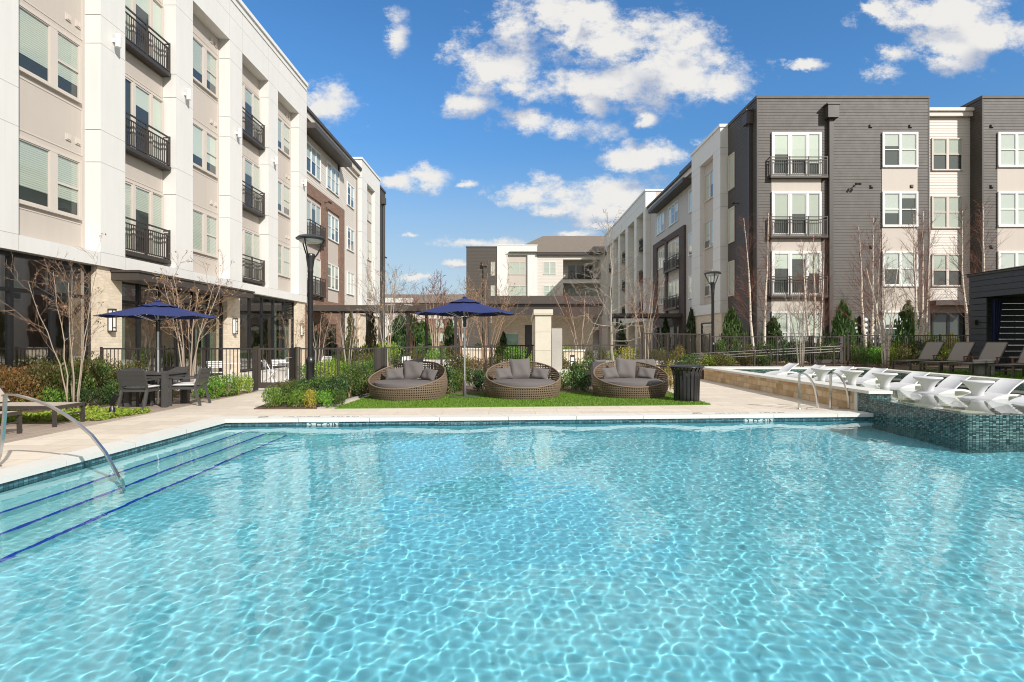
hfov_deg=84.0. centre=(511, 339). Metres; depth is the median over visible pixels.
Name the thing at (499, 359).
shrub
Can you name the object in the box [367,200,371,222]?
window
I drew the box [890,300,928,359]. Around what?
evergreen tree
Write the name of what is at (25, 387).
shrub
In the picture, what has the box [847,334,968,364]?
metal fence
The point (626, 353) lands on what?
shrub
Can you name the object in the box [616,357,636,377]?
pillow
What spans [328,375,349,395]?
shrub
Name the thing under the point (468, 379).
shrub
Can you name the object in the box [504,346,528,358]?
shrub
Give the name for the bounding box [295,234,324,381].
lamp post
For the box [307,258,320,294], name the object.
balcony door
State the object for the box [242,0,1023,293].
sky
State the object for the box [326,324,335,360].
entrance door
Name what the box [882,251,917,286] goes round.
window
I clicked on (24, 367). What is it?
shrub
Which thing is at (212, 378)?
shrub
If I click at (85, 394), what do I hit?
shrub
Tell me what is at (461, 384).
shrub
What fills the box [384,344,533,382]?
metal fence
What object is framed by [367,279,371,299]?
window
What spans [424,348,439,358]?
shrub
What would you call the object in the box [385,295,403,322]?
crape myrtle
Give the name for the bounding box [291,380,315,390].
shrub
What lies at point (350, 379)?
shrub
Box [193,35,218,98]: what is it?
window
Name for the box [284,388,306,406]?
shrub
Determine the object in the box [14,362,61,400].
shrub
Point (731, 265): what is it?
window
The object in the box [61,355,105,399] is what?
shrub
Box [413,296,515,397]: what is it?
patio umbrella
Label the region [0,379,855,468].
pool deck
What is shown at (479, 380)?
shrub
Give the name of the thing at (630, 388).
wicker daybed
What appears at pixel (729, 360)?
shrub
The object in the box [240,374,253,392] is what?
shrub
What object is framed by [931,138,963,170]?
window
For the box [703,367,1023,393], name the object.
ledge coping
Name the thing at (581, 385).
shrub
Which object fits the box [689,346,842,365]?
ramp handrail
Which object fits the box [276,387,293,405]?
shrub
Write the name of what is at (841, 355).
metal gate
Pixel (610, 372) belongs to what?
pillow
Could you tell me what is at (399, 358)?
shrub
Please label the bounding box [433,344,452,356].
shrub
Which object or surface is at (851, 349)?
shrub
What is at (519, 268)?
window
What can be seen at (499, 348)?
shrub
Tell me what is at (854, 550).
pool water
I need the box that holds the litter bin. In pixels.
[669,364,703,401]
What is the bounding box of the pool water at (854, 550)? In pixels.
[0,420,1023,681]
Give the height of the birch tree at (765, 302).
7.264 m
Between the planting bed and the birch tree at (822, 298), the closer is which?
the planting bed
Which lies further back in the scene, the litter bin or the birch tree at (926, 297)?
the birch tree at (926, 297)
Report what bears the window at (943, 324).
in the apartment building at (797, 166)
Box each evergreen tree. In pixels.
[342,310,359,363]
[362,312,378,354]
[379,314,423,355]
[398,313,429,354]
[401,319,435,355]
[441,318,457,357]
[498,330,509,356]
[613,319,627,354]
[659,317,673,351]
[685,306,696,355]
[717,306,746,355]
[760,316,788,361]
[817,299,862,361]
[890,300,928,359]
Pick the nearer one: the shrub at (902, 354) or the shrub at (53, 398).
the shrub at (53, 398)
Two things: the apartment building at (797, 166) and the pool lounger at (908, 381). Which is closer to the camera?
the pool lounger at (908, 381)
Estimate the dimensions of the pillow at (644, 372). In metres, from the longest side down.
0.470 x 0.320 x 0.176 m
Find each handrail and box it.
[0,393,120,477]
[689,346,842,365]
[796,372,818,409]
[828,372,849,408]
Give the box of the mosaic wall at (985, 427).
[858,392,1023,441]
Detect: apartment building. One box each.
[0,0,385,381]
[385,294,465,345]
[466,236,606,349]
[605,95,1023,359]
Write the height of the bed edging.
0.050 m
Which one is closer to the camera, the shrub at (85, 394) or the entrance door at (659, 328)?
the shrub at (85, 394)
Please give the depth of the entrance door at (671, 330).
47.71 m
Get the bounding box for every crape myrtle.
[1,233,116,408]
[145,249,245,392]
[276,300,320,356]
[295,307,337,361]
[329,302,363,362]
[352,248,417,366]
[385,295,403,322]
[391,280,431,358]
[401,293,419,316]
[418,270,451,356]
[439,278,484,355]
[439,298,462,347]
[451,254,530,378]
[550,283,612,354]
[614,266,673,358]
[766,283,822,366]
[858,257,930,367]
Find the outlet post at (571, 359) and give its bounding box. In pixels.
[570,355,573,365]
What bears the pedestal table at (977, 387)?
on the tanning ledge
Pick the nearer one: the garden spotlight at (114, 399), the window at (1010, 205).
the garden spotlight at (114, 399)
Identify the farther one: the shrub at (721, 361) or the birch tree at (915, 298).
the birch tree at (915, 298)
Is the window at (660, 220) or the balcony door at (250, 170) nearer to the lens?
the balcony door at (250, 170)
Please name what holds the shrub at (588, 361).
on the planting bed
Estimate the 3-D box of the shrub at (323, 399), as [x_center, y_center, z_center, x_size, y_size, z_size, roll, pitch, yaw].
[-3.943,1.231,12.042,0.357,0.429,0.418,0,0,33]
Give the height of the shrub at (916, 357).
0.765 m
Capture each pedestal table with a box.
[811,368,831,379]
[840,370,863,383]
[872,372,897,386]
[913,376,943,390]
[960,380,994,395]
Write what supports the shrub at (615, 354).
on the courtyard path
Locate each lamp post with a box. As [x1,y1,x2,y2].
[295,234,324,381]
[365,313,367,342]
[704,271,720,354]
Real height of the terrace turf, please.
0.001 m
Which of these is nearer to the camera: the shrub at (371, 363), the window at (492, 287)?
the shrub at (371, 363)
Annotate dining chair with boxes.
[116,370,160,408]
[122,367,159,405]
[147,366,188,403]
[169,367,211,405]
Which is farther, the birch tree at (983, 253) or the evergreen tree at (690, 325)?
the evergreen tree at (690, 325)
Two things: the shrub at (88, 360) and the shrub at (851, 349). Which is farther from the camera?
the shrub at (851, 349)
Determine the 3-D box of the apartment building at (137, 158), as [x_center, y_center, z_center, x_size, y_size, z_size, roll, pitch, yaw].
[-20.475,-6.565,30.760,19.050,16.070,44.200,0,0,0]
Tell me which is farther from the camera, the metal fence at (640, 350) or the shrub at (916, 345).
the shrub at (916, 345)
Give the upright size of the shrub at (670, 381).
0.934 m
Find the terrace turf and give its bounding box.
[925,370,1023,378]
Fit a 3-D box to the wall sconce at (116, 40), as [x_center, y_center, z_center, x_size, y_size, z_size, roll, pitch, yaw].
[-11.591,-8.770,16.695,0.218,0.380,0.154,0,0,0]
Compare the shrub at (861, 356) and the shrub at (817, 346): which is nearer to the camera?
the shrub at (861, 356)
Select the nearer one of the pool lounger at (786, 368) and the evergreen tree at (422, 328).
the pool lounger at (786, 368)
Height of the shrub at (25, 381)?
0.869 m
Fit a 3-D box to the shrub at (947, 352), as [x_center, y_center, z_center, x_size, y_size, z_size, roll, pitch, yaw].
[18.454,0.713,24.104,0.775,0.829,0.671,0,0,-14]
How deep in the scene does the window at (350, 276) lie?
42.41 m
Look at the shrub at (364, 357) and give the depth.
30.37 m
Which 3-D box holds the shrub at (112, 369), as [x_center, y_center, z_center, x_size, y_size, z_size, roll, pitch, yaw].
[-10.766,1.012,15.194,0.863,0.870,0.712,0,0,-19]
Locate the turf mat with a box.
[335,393,710,408]
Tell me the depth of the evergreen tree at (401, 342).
45.43 m
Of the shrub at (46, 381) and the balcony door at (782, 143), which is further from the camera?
the balcony door at (782, 143)
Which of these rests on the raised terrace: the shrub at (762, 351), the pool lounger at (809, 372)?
the shrub at (762, 351)
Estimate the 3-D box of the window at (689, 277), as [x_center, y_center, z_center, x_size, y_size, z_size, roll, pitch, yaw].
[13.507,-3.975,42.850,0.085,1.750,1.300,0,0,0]
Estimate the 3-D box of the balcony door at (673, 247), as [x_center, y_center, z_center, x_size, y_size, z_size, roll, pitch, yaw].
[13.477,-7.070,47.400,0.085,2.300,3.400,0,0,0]
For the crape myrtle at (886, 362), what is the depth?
22.74 m
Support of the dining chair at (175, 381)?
on the plank paving
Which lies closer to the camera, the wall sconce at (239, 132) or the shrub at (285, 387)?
the shrub at (285, 387)
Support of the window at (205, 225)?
in the apartment building at (137, 158)
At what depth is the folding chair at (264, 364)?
18.11 m
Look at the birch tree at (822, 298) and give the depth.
26.99 m
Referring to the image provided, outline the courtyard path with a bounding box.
[159,350,672,391]
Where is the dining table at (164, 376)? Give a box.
[124,371,189,407]
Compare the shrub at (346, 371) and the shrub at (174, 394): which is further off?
the shrub at (346, 371)
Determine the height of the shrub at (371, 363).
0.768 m
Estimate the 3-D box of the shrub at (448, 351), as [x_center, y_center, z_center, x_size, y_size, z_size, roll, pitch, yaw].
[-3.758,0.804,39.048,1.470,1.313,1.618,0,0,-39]
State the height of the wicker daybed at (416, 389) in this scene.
0.881 m
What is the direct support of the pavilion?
on the courtyard path
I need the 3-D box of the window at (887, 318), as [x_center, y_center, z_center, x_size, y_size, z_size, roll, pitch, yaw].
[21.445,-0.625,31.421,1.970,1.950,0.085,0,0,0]
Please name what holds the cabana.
on the terrace turf
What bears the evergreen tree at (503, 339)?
on the courtyard path
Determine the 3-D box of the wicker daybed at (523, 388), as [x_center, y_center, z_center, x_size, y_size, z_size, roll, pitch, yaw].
[0.270,1.000,14.416,1.945,0.881,1.894,0,0,-4]
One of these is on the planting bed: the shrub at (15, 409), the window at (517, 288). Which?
the shrub at (15, 409)
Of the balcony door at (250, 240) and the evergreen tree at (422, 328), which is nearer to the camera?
the balcony door at (250, 240)
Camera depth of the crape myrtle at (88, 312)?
11.62 m
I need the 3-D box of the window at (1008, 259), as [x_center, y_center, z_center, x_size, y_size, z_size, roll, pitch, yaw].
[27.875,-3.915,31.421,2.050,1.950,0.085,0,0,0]
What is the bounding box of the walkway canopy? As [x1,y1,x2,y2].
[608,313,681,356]
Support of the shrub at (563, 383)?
on the planting bed
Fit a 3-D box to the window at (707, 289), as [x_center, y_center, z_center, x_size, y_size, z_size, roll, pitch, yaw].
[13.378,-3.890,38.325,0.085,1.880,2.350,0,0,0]
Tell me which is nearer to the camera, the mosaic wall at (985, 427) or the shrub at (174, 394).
the mosaic wall at (985, 427)
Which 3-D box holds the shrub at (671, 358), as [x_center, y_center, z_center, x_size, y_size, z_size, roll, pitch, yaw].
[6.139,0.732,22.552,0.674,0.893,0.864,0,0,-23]
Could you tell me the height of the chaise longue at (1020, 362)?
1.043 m
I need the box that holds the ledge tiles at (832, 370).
[733,369,1023,386]
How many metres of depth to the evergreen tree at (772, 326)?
28.43 m
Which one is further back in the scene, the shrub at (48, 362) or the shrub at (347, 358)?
the shrub at (347, 358)
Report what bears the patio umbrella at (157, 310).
on the plank paving
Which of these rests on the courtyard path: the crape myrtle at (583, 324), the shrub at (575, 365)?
the crape myrtle at (583, 324)
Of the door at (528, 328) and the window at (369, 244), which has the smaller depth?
the door at (528, 328)
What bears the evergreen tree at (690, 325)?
on the courtyard path
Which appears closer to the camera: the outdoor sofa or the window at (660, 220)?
the outdoor sofa
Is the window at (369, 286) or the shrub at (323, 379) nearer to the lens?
the shrub at (323, 379)
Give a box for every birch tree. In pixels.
[720,211,775,361]
[730,212,807,345]
[787,239,837,349]
[793,233,836,363]
[804,236,842,348]
[827,225,891,363]
[838,213,900,363]
[849,232,895,347]
[882,207,950,363]
[892,206,963,342]
[903,221,957,341]
[936,202,986,360]
[953,196,1008,310]
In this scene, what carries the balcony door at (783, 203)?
in the apartment building at (797, 166)
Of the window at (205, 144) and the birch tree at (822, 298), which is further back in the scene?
the birch tree at (822, 298)
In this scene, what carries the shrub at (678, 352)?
on the raised terrace
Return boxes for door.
[125,0,163,65]
[125,74,163,162]
[125,179,163,257]
[242,82,259,129]
[242,155,259,203]
[242,228,259,280]
[307,198,320,234]
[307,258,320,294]
[313,322,319,360]
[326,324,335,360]
[525,325,531,357]
[567,265,592,277]
[567,288,592,295]
[658,327,663,350]
[668,238,678,268]
[668,278,678,308]
[668,326,678,352]
[771,132,821,173]
[771,191,821,233]
[771,251,821,293]
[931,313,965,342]
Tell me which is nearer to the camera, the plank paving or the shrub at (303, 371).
the plank paving
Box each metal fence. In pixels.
[100,347,255,390]
[298,347,374,380]
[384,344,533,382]
[562,344,641,365]
[641,332,710,365]
[711,336,810,364]
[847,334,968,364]
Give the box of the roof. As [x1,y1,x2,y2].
[964,265,1023,277]
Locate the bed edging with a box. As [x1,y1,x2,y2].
[317,393,369,408]
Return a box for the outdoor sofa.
[402,356,463,372]
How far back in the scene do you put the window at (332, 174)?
38.24 m
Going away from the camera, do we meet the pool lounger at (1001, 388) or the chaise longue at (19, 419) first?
the chaise longue at (19, 419)
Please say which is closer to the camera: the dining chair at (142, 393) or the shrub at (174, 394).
the dining chair at (142, 393)
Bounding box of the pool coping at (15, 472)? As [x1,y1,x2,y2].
[0,411,872,483]
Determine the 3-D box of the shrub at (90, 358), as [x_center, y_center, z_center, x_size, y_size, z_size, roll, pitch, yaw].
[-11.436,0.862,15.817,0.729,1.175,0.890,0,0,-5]
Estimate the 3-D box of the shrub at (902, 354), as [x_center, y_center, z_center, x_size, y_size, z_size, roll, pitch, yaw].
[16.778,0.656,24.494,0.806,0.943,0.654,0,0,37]
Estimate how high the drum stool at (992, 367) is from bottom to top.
0.480 m
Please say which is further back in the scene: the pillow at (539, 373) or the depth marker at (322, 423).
the pillow at (539, 373)
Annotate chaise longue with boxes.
[0,386,84,426]
[0,411,21,433]
[892,342,947,370]
[919,342,975,372]
[949,342,1010,375]
[988,347,1023,377]
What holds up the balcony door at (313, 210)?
in the apartment building at (137, 158)
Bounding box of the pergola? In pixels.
[306,305,460,359]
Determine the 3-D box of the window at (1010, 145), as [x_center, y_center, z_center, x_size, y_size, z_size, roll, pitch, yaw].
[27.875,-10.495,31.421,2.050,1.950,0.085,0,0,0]
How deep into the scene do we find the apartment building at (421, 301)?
132.90 m
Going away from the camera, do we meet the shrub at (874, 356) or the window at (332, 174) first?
the shrub at (874, 356)
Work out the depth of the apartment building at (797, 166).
31.49 m
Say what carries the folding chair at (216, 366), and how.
on the courtyard path
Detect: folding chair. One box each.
[208,361,221,379]
[261,360,278,381]
[272,360,286,381]
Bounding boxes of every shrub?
[0,365,21,410]
[0,365,43,410]
[3,361,45,371]
[7,398,24,410]
[12,369,36,401]
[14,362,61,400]
[23,356,65,401]
[26,356,65,383]
[35,385,65,401]
[44,362,94,401]
[51,390,71,401]
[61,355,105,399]
[68,356,101,394]
[71,387,106,406]
[87,351,113,377]
[87,359,112,395]
[98,383,116,404]
[99,362,121,388]
[107,375,123,401]
[110,353,149,371]
[113,366,135,394]
[159,390,179,399]
[191,382,211,398]
[202,372,224,395]
[207,374,225,398]
[218,372,239,395]
[230,372,244,394]
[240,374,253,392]
[261,385,283,407]
[271,378,297,391]
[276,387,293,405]
[279,382,293,403]
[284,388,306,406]
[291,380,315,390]
[291,384,305,396]
[301,388,318,404]
[302,361,321,378]
[302,389,317,407]
[308,373,333,390]
[315,358,336,376]
[315,382,346,397]
[315,388,333,406]
[318,383,338,403]
[322,358,340,376]
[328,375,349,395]
[330,388,346,405]
[332,352,359,364]
[336,361,353,375]
[338,369,365,396]
[344,359,365,372]
[347,374,362,396]
[351,367,378,393]
[352,363,371,376]
[359,351,372,362]
[366,358,372,372]
[378,341,400,356]
[388,353,401,365]
[402,351,421,359]
[412,344,431,358]
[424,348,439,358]
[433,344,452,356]
[437,363,462,393]
[444,344,463,358]
[444,352,474,375]
[451,372,467,390]
[459,367,477,385]
[466,356,488,370]
[471,365,485,391]
[487,353,506,367]
[493,343,509,358]
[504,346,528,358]
[505,353,524,365]
[554,368,572,389]
[562,357,569,368]
[567,368,591,391]
[569,358,583,389]
[579,355,594,383]
[585,350,593,359]
[594,346,607,360]
[608,349,616,360]
[617,346,637,358]
[635,348,653,358]
[650,347,664,360]
[656,348,676,364]
[664,359,674,389]
[673,345,685,360]
[676,352,700,368]
[699,354,717,365]
[708,338,726,358]
[709,351,735,365]
[719,355,735,365]
[725,346,738,362]
[737,352,752,365]
[739,342,757,363]
[750,344,769,361]
[755,342,775,362]
[755,353,775,365]
[771,341,798,363]
[801,338,820,361]
[802,334,822,358]
[817,343,837,363]
[825,342,837,358]
[845,341,861,363]
[850,345,870,365]
[867,345,890,365]
[880,344,897,365]
[891,341,903,354]
[894,344,911,365]
[898,342,916,364]
[910,337,933,363]
[911,350,932,365]
[922,332,944,357]
[937,347,952,365]
[942,330,959,352]
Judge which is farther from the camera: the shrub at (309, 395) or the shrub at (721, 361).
the shrub at (721, 361)
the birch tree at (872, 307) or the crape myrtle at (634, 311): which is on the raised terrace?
the birch tree at (872, 307)
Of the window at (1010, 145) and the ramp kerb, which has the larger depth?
the window at (1010, 145)
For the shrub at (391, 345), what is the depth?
41.61 m
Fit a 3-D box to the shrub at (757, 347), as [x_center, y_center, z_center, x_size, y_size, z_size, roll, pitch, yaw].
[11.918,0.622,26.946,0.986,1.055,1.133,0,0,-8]
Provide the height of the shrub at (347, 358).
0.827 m
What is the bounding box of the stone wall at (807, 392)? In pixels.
[704,369,853,409]
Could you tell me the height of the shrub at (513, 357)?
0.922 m
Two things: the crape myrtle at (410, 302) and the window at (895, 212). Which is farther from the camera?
the crape myrtle at (410, 302)
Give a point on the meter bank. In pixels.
(867, 321)
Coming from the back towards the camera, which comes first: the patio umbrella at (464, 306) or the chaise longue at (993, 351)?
the chaise longue at (993, 351)
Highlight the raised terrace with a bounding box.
[663,360,1021,378]
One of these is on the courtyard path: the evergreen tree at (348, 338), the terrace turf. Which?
the evergreen tree at (348, 338)
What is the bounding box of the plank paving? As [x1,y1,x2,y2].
[0,392,253,442]
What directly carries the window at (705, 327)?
in the apartment building at (797, 166)
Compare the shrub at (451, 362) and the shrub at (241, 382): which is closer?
the shrub at (241, 382)
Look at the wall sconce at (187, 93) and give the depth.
20.29 m
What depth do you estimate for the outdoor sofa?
23.62 m
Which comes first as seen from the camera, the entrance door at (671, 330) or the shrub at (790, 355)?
the shrub at (790, 355)
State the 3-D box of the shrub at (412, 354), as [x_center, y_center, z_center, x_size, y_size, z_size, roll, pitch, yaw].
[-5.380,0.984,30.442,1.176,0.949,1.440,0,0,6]
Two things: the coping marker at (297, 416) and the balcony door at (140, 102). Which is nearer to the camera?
the coping marker at (297, 416)
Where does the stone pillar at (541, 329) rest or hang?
on the courtyard path
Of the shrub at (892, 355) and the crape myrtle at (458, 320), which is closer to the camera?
the shrub at (892, 355)
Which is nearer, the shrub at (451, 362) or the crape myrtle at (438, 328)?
the shrub at (451, 362)
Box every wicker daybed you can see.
[368,361,447,400]
[484,361,560,399]
[592,361,668,398]
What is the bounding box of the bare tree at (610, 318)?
[569,206,663,366]
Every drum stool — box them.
[973,360,985,374]
[985,360,995,374]
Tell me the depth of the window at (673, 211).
47.71 m
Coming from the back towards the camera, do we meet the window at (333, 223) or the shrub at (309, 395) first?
the window at (333, 223)
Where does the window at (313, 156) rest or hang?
in the apartment building at (137, 158)
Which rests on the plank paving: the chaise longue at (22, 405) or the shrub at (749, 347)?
the chaise longue at (22, 405)
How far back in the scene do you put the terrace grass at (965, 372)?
19.00 m
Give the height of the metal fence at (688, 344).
1.370 m
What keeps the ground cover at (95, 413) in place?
on the planting bed
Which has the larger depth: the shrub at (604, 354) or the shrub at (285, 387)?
the shrub at (604, 354)
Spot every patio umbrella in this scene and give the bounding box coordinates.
[93,300,218,403]
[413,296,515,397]
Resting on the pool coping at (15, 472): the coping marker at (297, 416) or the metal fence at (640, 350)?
the coping marker at (297, 416)
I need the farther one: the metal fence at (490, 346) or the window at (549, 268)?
the window at (549, 268)
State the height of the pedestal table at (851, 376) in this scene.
0.572 m
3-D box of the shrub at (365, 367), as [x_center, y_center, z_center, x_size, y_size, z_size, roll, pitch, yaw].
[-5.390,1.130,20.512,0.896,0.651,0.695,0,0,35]
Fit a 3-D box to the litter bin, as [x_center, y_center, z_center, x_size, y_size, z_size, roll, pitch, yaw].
[4.100,1.010,13.360,0.803,0.844,0.799,0,0,0]
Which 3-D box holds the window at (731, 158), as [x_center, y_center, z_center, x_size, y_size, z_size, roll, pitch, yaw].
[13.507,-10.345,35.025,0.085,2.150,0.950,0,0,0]
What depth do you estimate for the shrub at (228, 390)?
14.44 m
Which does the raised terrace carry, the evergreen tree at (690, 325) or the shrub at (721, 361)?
the shrub at (721, 361)
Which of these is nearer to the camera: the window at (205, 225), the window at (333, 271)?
the window at (205, 225)
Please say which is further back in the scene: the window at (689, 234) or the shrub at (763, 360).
the window at (689, 234)
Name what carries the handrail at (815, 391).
on the pool deck
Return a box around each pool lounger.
[764,363,798,374]
[787,364,825,376]
[814,366,853,378]
[846,367,887,381]
[879,371,929,387]
[914,375,970,393]
[963,378,1023,399]
[1008,396,1023,402]
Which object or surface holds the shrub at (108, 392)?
on the planting bed
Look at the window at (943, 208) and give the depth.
32.32 m
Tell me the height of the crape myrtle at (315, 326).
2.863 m
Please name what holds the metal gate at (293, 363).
on the pool deck
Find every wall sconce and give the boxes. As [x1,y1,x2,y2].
[112,33,120,48]
[184,88,190,100]
[236,128,241,137]
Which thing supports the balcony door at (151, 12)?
in the apartment building at (137, 158)
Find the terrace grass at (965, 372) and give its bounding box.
[894,368,1023,379]
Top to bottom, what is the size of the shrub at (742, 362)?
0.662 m
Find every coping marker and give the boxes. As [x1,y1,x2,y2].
[258,416,357,417]
[693,412,783,413]
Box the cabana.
[967,267,1023,370]
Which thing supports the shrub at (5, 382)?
on the planting bed
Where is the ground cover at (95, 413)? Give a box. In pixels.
[0,405,150,422]
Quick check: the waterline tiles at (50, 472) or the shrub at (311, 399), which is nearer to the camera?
the waterline tiles at (50, 472)
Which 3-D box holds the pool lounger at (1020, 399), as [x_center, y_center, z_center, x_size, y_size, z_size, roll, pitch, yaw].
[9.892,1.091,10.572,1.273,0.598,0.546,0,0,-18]
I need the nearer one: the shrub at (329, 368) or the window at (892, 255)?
the shrub at (329, 368)
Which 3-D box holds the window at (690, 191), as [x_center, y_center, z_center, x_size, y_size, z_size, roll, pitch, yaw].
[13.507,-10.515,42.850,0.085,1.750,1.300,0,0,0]
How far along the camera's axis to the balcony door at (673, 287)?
47.57 m
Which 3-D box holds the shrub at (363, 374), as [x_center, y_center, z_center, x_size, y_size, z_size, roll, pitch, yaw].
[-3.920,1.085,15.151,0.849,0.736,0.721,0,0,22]
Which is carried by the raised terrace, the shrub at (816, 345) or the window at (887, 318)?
the shrub at (816, 345)
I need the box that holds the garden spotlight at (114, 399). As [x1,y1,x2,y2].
[109,393,119,412]
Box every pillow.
[385,367,403,379]
[403,357,423,378]
[420,367,437,380]
[494,367,512,379]
[509,358,530,378]
[530,366,549,378]
[601,366,619,378]
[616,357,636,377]
[636,366,655,378]
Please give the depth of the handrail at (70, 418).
6.46 m
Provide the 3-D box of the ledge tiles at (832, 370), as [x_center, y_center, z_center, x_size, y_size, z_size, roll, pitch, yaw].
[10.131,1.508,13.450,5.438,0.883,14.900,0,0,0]
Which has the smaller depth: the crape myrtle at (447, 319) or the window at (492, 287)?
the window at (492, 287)
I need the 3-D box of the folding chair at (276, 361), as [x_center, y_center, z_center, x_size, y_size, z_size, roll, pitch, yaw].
[-7.603,1.051,18.601,0.422,0.813,0.498,0,0,-15]
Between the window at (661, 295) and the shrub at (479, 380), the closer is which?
the shrub at (479, 380)
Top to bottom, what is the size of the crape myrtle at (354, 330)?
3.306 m
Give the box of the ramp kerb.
[704,366,851,366]
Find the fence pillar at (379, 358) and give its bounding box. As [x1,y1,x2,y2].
[375,347,383,379]
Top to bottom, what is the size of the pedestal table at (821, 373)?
0.572 m
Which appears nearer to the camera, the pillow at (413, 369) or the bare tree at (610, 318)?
the pillow at (413, 369)
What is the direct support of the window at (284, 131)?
in the apartment building at (137, 158)
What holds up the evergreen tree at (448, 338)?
on the courtyard path
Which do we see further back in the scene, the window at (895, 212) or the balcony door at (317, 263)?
the balcony door at (317, 263)
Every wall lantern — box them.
[107,309,116,331]
[232,318,237,333]
[300,323,303,335]
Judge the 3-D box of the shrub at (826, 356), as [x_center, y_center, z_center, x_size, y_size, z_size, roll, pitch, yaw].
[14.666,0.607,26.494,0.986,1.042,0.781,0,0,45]
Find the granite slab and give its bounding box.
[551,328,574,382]
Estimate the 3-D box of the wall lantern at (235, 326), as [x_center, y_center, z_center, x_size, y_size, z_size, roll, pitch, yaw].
[-11.725,-0.570,24.100,0.150,0.680,0.180,0,0,0]
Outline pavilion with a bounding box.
[483,296,605,357]
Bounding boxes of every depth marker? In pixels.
[307,422,338,424]
[744,418,773,420]
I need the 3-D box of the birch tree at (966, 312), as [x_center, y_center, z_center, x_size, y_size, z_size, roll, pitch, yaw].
[21.239,-2.632,26.540,2.010,7.515,2.518,0,0,-23]
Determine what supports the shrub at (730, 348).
on the raised terrace
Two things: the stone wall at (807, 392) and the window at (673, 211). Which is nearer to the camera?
the stone wall at (807, 392)
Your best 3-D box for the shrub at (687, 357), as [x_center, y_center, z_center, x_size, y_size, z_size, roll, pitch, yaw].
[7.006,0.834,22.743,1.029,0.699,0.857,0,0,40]
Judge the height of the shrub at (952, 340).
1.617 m
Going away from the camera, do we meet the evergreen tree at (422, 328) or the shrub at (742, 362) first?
the shrub at (742, 362)
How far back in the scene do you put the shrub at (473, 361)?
25.44 m
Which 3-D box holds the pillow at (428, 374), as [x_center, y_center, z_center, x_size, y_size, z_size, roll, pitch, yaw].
[-2.070,0.870,14.202,0.470,0.320,0.176,9,-19,37]
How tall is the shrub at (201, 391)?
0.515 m
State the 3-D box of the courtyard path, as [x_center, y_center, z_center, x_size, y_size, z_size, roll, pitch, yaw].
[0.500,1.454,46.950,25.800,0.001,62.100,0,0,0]
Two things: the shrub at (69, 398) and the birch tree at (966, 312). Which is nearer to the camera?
the shrub at (69, 398)
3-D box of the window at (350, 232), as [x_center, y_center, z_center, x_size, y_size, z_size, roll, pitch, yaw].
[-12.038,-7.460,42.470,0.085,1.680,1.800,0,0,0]
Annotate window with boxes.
[19,1,81,103]
[19,135,81,219]
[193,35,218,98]
[193,121,218,178]
[193,207,218,257]
[278,116,290,158]
[278,179,290,217]
[278,242,290,277]
[307,141,320,182]
[326,160,339,197]
[328,213,338,243]
[328,263,338,290]
[347,181,354,209]
[347,226,354,252]
[347,271,354,295]
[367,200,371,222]
[367,239,371,261]
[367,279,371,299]
[491,262,494,275]
[491,286,494,295]
[505,333,518,351]
[508,262,526,274]
[508,286,526,295]
[543,262,555,274]
[543,286,555,295]
[656,211,664,235]
[658,248,663,269]
[658,285,663,305]
[668,199,678,227]
[688,188,691,213]
[688,232,691,255]
[688,275,691,298]
[701,322,710,351]
[704,169,712,202]
[704,218,712,249]
[704,267,712,296]
[728,152,734,190]
[728,206,734,243]
[728,260,734,296]
[771,311,821,345]
[882,132,918,167]
[882,191,918,226]
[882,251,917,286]
[884,311,912,341]
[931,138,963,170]
[931,196,963,228]
[931,254,961,286]
[997,132,1023,167]
[997,191,1023,226]
[997,251,1023,268]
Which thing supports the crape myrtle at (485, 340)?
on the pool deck
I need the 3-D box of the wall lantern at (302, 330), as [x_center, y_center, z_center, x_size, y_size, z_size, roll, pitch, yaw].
[-11.725,-0.570,31.800,0.150,0.680,0.180,0,0,0]
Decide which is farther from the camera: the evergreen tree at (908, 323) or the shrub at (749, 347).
the evergreen tree at (908, 323)
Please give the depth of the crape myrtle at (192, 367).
15.40 m
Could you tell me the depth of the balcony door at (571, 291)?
81.18 m
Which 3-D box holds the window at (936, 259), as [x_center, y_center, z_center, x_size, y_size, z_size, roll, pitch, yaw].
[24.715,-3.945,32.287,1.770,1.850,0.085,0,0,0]
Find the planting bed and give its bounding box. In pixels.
[0,381,669,419]
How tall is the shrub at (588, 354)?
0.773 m
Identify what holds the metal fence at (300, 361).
on the planting bed
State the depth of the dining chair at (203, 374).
12.52 m
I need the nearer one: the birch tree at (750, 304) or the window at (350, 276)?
the birch tree at (750, 304)
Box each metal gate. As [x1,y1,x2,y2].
[255,347,297,389]
[811,336,844,364]
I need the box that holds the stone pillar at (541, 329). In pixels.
[531,309,552,378]
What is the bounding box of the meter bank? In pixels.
[840,316,882,343]
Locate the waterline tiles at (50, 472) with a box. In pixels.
[0,417,871,488]
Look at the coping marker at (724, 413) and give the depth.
11.21 m

